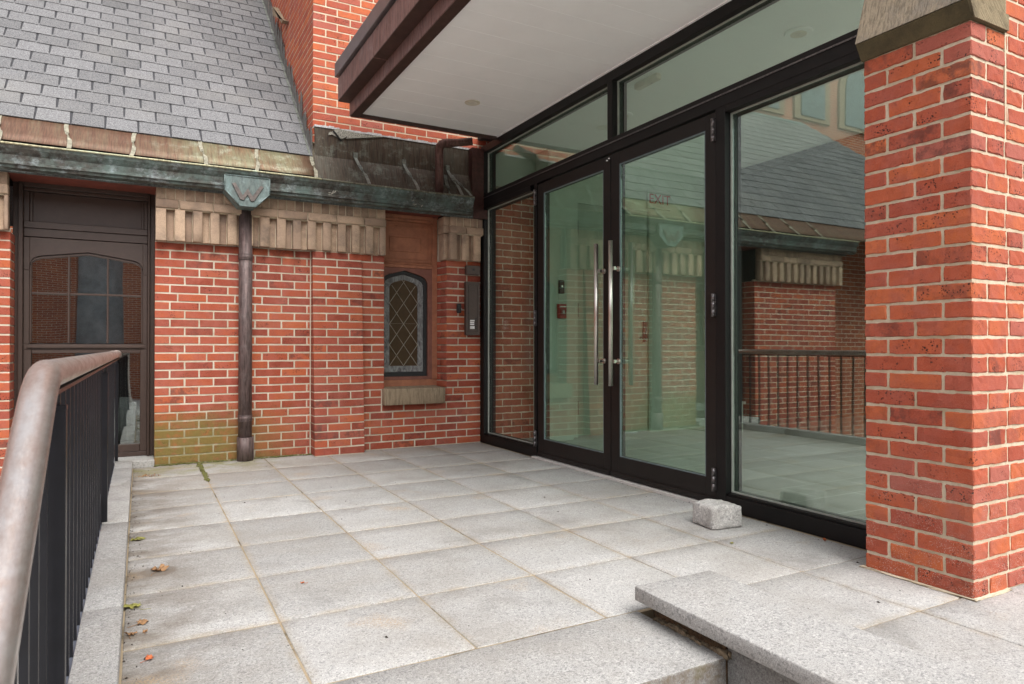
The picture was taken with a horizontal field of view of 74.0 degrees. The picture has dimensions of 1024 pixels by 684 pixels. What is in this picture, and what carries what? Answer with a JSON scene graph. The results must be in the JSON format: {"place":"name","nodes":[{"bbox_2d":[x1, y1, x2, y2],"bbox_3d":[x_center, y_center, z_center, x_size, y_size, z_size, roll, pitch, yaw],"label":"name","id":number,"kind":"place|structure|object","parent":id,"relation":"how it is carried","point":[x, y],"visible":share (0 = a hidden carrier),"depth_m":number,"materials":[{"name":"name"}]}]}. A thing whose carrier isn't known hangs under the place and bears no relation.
{"place":"outdoors","nodes":[
{"label":"outdoors","id":0,"kind":"place"},
{"bbox_2d":[119,442,1023,683],"bbox_3d":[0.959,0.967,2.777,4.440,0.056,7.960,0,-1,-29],"label":"terrace paving","id":1,"kind":"structure","parent":0,"point":[352,602],"depth_m":2.84,"materials":[{"name":"stone"}]},
{"bbox_2d":[68,460,131,683],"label":"granite kerb","id":2,"kind":"structure","parent":1,"relation":"on","point":[97,655],"depth_m":2.32,"materials":[{"name":"grey stone"}]},
{"bbox_2d":[0,350,121,683],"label":"steel railing","id":3,"kind":"object","parent":2,"relation":"on","point":[57,472],"visible":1,"depth_m":1.44,"materials":[{"name":"brown metal"}]},
{"bbox_2d":[124,631,137,638],"bbox_3d":[-1.206,0.928,2.162,0.054,0.012,0.034,0,-1,38],"label":"fallen leaf","id":4,"kind":"object","parent":1,"relation":"on","point":[131,633],"visible":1,"depth_m":2.16,"materials":[{"name":"brown plant"}]},
{"bbox_2d":[123,602,150,609],"bbox_3d":[-1.318,0.930,2.401,0.109,0.010,0.054,0,0,-2],"label":"fallen leaf","id":5,"kind":"object","parent":1,"relation":"on","point":[133,605],"visible":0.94,"depth_m":2.40,"materials":[{"name":"green plant"}]},
{"bbox_2d":[130,537,144,540],"bbox_3d":[-1.789,0.936,3.218,0.053,0.012,0.103,0,0,15],"label":"fallen leaf","id":6,"kind":"object","parent":1,"relation":"on","point":[137,538],"visible":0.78,"depth_m":3.24,"materials":[{"name":"plant"}]},
{"bbox_2d":[127,619,148,627],"bbox_3d":[-1.231,0.929,2.243,0.034,0.012,0.066,0,0,12],"label":"fallen leaf","id":7,"kind":"object","parent":1,"relation":"on","point":[143,621],"visible":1,"depth_m":2.26,"materials":[{"name":"brown plant"}]},
{"bbox_2d":[140,654,153,662],"bbox_3d":[-1.066,0.927,1.989,0.026,0.012,0.041,0,0,-7],"label":"fallen leaf","id":8,"kind":"object","parent":1,"relation":"on","point":[147,657],"visible":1,"depth_m":2.00,"materials":[{"name":"orange plant"}]},
{"bbox_2d":[150,564,168,574],"bbox_3d":[-1.436,0.929,2.775,0.069,0.020,0.100,0,-1,-29],"label":"fallen leaf","id":9,"kind":"object","parent":1,"relation":"on","point":[162,567],"visible":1,"depth_m":2.80,"materials":[{"name":"brown plant"}]},
{"bbox_2d":[154,453,311,480],"bbox_3d":[-1.998,0.957,5.207,1.311,0.011,0.884,0,-1,-29],"label":"moss","id":10,"kind":"object","parent":1,"relation":"on","point":[201,467],"visible":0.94,"depth_m":5.36,"materials":[{"name":"green plant"}]},
{"bbox_2d":[122,443,909,679],"bbox_3d":[-0.541,0.947,3.917,2.913,0.006,4.400,0,-1,-29],"label":"debris","id":11,"kind":"object","parent":1,"relation":"on","point":[287,511],"visible":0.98,"depth_m":3.12,"materials":[{"name":"brown plant"}]},
{"bbox_2d":[693,499,741,529],"bbox_3d":[1.062,0.886,3.521,0.191,0.123,0.173,0,0,-21],"label":"granite block","id":12,"kind":"object","parent":1,"relation":"on","point":[713,514],"depth_m":3.46,"materials":[{"name":"grey stone"}]},
{"bbox_2d":[855,0,1023,601],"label":"brick pillar","id":13,"kind":"structure","parent":1,"relation":"on","point":[944,205],"depth_m":2.60,"materials":[{"name":"brick"}]},
{"bbox_2d":[525,414,866,519],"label":"vestibule floor","id":14,"kind":"structure","parent":0,"point":[819,463],"depth_m":5.78,"materials":[{"name":"tile"}]},
{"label":"ground","id":15,"kind":"structure","parent":0,"visible":0},
{"bbox_2d":[0,0,486,474],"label":"brick building","id":16,"kind":"structure","parent":15,"relation":"on","point":[355,349],"depth_m":5.70,"materials":[{"name":"brick"}]},
{"bbox_2d":[13,181,154,456],"bbox_3d":[-3.317,-0.158,5.308,0.933,2.132,0.185,0,-1,-29],"label":"door","id":17,"kind":"structure","parent":16,"relation":"in","point":[88,247],"depth_m":5.34,"materials":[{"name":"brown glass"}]},
{"bbox_2d":[0,115,474,215],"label":"copper gutter","id":18,"kind":"object","parent":16,"relation":"attached to","point":[23,157],"visible":0.98,"depth_m":5.26,"materials":[{"name":"green metal"}]},
{"bbox_2d":[223,174,269,461],"bbox_3d":[-2.146,-0.171,5.464,0.343,2.267,0.289,0,-1,-29],"label":"copper downpipe","id":19,"kind":"object","parent":16,"relation":"attached to","point":[246,195],"visible":1,"depth_m":5.49,"materials":[{"name":"metal"}]},
{"bbox_2d":[262,0,489,219],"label":"brick tower","id":20,"kind":"structure","parent":16,"relation":"on","point":[312,38],"depth_m":6.11,"materials":[{"name":"red brick"}]},
{"bbox_2d":[384,213,436,386],"bbox_3d":[-0.999,-0.384,6.430,0.615,1.619,0.085,0,-1,-29],"label":"leaded window","id":21,"kind":"structure","parent":16,"relation":"in","point":[410,303],"depth_m":6.45,"materials":[{"name":"glass"}]},
{"bbox_2d":[435,137,472,192],"bbox_3d":[-0.539,-1.571,6.336,0.353,0.681,0.092,0,0,-9],"label":"canopy drainpipe","id":22,"kind":"object","parent":16,"relation":"attached to","point":[442,144],"visible":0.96,"depth_m":6.29,"materials":[{"name":"brown metal"}]},
{"bbox_2d":[457,304,460,312],"bbox_3d":[-0.498,-0.320,6.457,0.055,0.090,0.033,0,-1,-29],"label":"door sensor","id":23,"kind":"object","parent":16,"relation":"attached to","point":[458,308],"depth_m":6.44,"materials":[{"name":"black plastic"}]},
{"bbox_2d":[464,282,479,334],"bbox_3d":[-0.381,-0.319,6.509,0.147,0.510,0.048,0,-1,-29],"label":"intercom panel","id":24,"kind":"object","parent":16,"relation":"attached to","point":[471,308],"visible":1,"depth_m":6.49,"materials":[{"name":"brown metal"}]},
{"bbox_2d":[465,265,479,275],"bbox_3d":[-0.378,-0.685,6.512,0.142,0.088,0.051,0,-1,-29],"label":"bronze box","id":25,"kind":"object","parent":16,"relation":"attached to","point":[471,270],"visible":1,"depth_m":6.49,"materials":[{"name":"metal"}]},
{"bbox_2d":[331,611,725,683],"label":"granite steps","id":26,"kind":"structure","parent":15,"relation":"on","point":[636,647],"depth_m":2.00,"materials":[{"name":"grey stone"}]},
{"bbox_2d":[478,0,865,440],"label":"vestibule","id":27,"kind":"object","parent":15,"relation":"on","point":[803,223],"visible":0.51,"depth_m":7.30,"materials":[{"name":"glass"}]},
{"bbox_2d":[558,280,563,293],"bbox_3d":[0.489,-0.543,6.706,0.060,0.130,0.030,0,-1,-29],"label":"wall keypad","id":28,"kind":"object","parent":27,"relation":"attached to","point":[560,286],"depth_m":6.70,"materials":[{"name":"black plastic"}]},
{"bbox_2d":[557,304,566,318],"bbox_3d":[0.495,-0.303,6.693,0.090,0.140,0.054,0,-1,-29],"label":"fire alarm pull","id":29,"kind":"object","parent":27,"relation":"attached to","point":[561,310],"visible":1,"depth_m":6.67,"materials":[{"name":"red plastic"}]},
{"bbox_2d":[578,204,650,435],"bbox_3d":[1.075,-0.228,7.216,0.946,2.388,0.075,0,-1,-29],"label":"interior door","id":30,"kind":"structure","parent":27,"relation":"in","point":[590,217],"depth_m":7.28,"materials":[{"name":"paint"}]},
{"bbox_2d":[627,112,632,118],"bbox_3d":[0.931,-1.898,5.710,0.170,0.014,0.170,0,-1,-29],"label":"ceiling light","id":31,"kind":"object","parent":27,"relation":"attached to","point":[629,114],"visible":0.32,"depth_m":5.68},
{"bbox_2d":[634,72,660,90],"bbox_3d":[0.984,-1.886,4.936,0.050,0.050,0.250,0,-1,-29],"label":"emergency light","id":32,"kind":"object","parent":27,"relation":"attached to","point":[647,81],"visible":1,"depth_m":4.91,"materials":[{"name":"white plastic"}]},
{"bbox_2d":[646,190,670,210],"bbox_3d":[1.606,-1.552,7.454,0.320,0.200,0.044,0,-1,-29],"label":"exit sign","id":33,"kind":"object","parent":27,"relation":"attached to","point":[658,200],"visible":1,"depth_m":7.43,"materials":[{"name":"white plastic"}]},
{"bbox_2d":[481,0,866,549],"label":"glass entrance","id":34,"kind":"object","parent":27,"relation":"attached to","point":[714,118],"visible":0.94,"depth_m":4.31,"materials":[{"name":"brown metal"}]},
{"bbox_2d":[335,0,730,139],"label":"entrance canopy","id":35,"kind":"object","parent":34,"relation":"on","point":[491,69],"visible":0.96,"depth_m":4.59,"materials":[{"name":"white paint"}]},
{"bbox_2d":[533,155,610,474],"bbox_3d":[0.429,-0.188,5.230,0.141,2.253,1.033,0,-1,-29],"label":"entrance door","id":36,"kind":"structure","parent":34,"relation":"in","point":[587,458],"depth_m":5.24,"materials":[{"name":"brown metal"}]},
{"bbox_2d":[608,113,715,499],"bbox_3d":[0.919,-0.195,4.333,0.141,2.253,0.997,0,-1,-29],"label":"entrance door","id":37,"kind":"structure","parent":34,"relation":"in","point":[696,485],"depth_m":4.35,"materials":[{"name":"brown metal"}]},
{"bbox_2d":[784,26,812,39],"bbox_3d":[1.775,-1.910,4.212,0.170,0.014,0.170,0,-1,-29],"label":"ceiling light","id":38,"kind":"object","parent":27,"relation":"attached to","point":[799,32],"visible":1,"depth_m":4.19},
{"bbox_2d":[635,570,997,683],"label":"coping wall","id":39,"kind":"structure","parent":15,"relation":"on","point":[750,634],"depth_m":1.95,"materials":[{"name":"stone"}]}
]}

